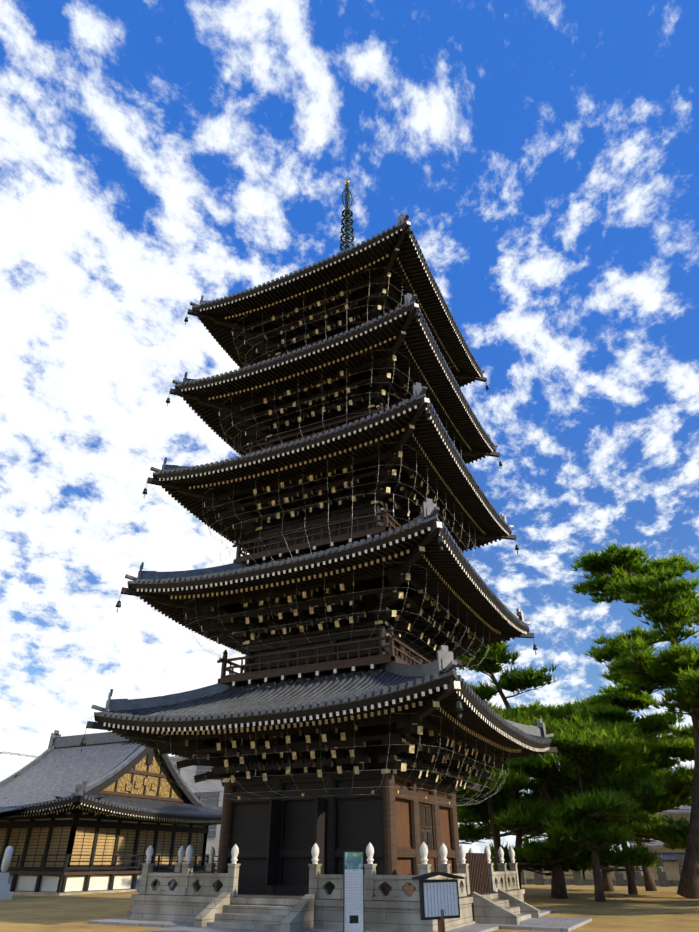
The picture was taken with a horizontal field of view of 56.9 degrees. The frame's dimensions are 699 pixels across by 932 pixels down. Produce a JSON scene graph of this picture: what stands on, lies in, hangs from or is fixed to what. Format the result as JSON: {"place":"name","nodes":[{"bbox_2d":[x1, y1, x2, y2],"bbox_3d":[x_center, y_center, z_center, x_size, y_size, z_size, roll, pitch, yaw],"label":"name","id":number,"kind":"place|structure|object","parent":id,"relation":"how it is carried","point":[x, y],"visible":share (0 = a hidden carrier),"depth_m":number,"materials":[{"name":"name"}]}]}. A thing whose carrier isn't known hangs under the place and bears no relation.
{"place":"outdoors","nodes":[
{"label":"outdoors","id":0,"kind":"place"},
{"bbox_2d":[0,751,36,757],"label":"power line","id":1,"kind":"object","parent":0,"point":[1,752],"visible":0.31,"depth_m":83.97,"materials":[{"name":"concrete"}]},
{"bbox_2d":[170,756,223,868],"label":"back building","id":2,"kind":"structure","parent":0,"point":[213,836],"depth_m":69.79,"materials":[{"name":"white glass"}]},
{"bbox_2d":[87,909,591,931],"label":"paving","id":3,"kind":"structure","parent":0,"point":[558,924],"depth_m":19.47,"materials":[{"name":"stone"}]},
{"bbox_2d":[0,884,698,931],"bbox_3d":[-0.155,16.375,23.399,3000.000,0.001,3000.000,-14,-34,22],"label":"ground","id":4,"kind":"structure","parent":0,"point":[662,909],"depth_m":26.51,"materials":[{"name":"beige sand"}]},
{"bbox_2d":[0,846,12,899],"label":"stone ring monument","id":5,"kind":"object","parent":4,"relation":"on","point":[5,893],"visible":1,"depth_m":34.23,"materials":[{"name":"white stone"}]},
{"bbox_2d":[0,730,221,895],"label":"temple hall","id":6,"kind":"structure","parent":4,"relation":"on","point":[101,812],"depth_m":45.16,"materials":[{"name":"grey tile"}]},
{"bbox_2d":[80,179,560,931],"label":"pagoda","id":7,"kind":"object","parent":4,"relation":"on","point":[348,605],"visible":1,"depth_m":25.60,"materials":[{"name":"brown wood"}]},
{"bbox_2d":[343,851,364,931],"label":"sign pillar","id":8,"kind":"object","parent":4,"relation":"on","point":[353,891],"visible":1,"depth_m":16.52,"materials":[{"name":"metal"}]},
{"bbox_2d":[412,872,463,931],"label":"info board","id":9,"kind":"object","parent":4,"relation":"on","point":[439,900],"visible":1,"depth_m":13.34,"materials":[{"name":"white wood"}]},
{"bbox_2d":[458,821,547,858],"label":"pine tree","id":10,"kind":"object","parent":4,"relation":"on","point":[466,833],"visible":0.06,"depth_m":47.74,"materials":[{"name":"green plant"}]},
{"bbox_2d":[456,765,600,888],"bbox_3d":[10.264,21.295,41.544,11.100,10.635,10.130,1,-31,-1],"label":"pine tree","id":11,"kind":"object","parent":4,"relation":"on","point":[519,833],"visible":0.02,"depth_m":39.88,"materials":[{"name":"green plant"}]},
{"bbox_2d":[455,704,617,875],"bbox_3d":[8.867,18.972,37.292,10.640,10.067,9.216,18,-36,-27],"label":"pine tree","id":12,"kind":"object","parent":4,"relation":"on","point":[499,808],"visible":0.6,"depth_m":35.48,"materials":[{"name":"green plant"}]},
{"bbox_2d":[453,641,639,897],"bbox_3d":[11.177,17.733,39.939,12.595,15.017,10.386,-14,-34,22],"label":"pine tree","id":13,"kind":"object","parent":4,"relation":"on","point":[513,680],"visible":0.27,"depth_m":39.38,"materials":[{"name":"green plant"}]},
{"bbox_2d":[498,710,666,901],"bbox_3d":[12.516,17.818,34.551,8.680,9.190,10.700,-14,-34,22],"label":"pine tree","id":14,"kind":"object","parent":4,"relation":"on","point":[590,821],"visible":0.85,"depth_m":33.59,"materials":[{"name":"green plant"}]},
{"bbox_2d":[522,682,667,891],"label":"pine tree","id":15,"kind":"object","parent":4,"relation":"on","point":[612,712],"visible":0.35,"depth_m":46.01,"materials":[{"name":"green plant"}]},
{"bbox_2d":[521,854,683,886],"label":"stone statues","id":16,"kind":"object","parent":4,"relation":"on","point":[619,877],"visible":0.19,"depth_m":51.35,"materials":[{"name":"grey stone"}]},
{"bbox_2d":[557,732,692,894],"bbox_3d":[18.005,21.265,40.614,9.820,9.630,10.574,-14,-34,22],"label":"pine tree","id":17,"kind":"object","parent":4,"relation":"on","point":[672,837],"visible":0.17,"depth_m":39.48,"materials":[{"name":"green plant"}]},
{"bbox_2d":[570,542,698,898],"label":"pine tree","id":18,"kind":"object","parent":4,"relation":"on","point":[656,591],"visible":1,"depth_m":38.68,"materials":[{"name":"green plant"}]},
{"bbox_2d":[584,684,686,890],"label":"pine tree","id":19,"kind":"object","parent":4,"relation":"on","point":[656,724],"visible":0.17,"depth_m":46.99,"materials":[{"name":"green plant"}]},
{"bbox_2d":[630,711,693,789],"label":"pine tree","id":20,"kind":"object","parent":4,"relation":"on","point":[681,745],"visible":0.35,"depth_m":40.74,"materials":[{"name":"green plant"}]},
{"bbox_2d":[0,0,698,852],"label":"sky","id":21,"kind":"structure","parent":0,"point":[541,157],"materials":[{"name":"blue"}]},
{"bbox_2d":[490,852,684,885],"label":"boundary wall","id":22,"kind":"structure","parent":0,"point":[670,865],"depth_m":52.63,"materials":[{"name":"paint"}]},
{"bbox_2d":[629,797,690,851],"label":"back building","id":23,"kind":"structure","parent":0,"point":[657,846],"depth_m":62.37,"materials":[{"name":"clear glass"}]}
]}

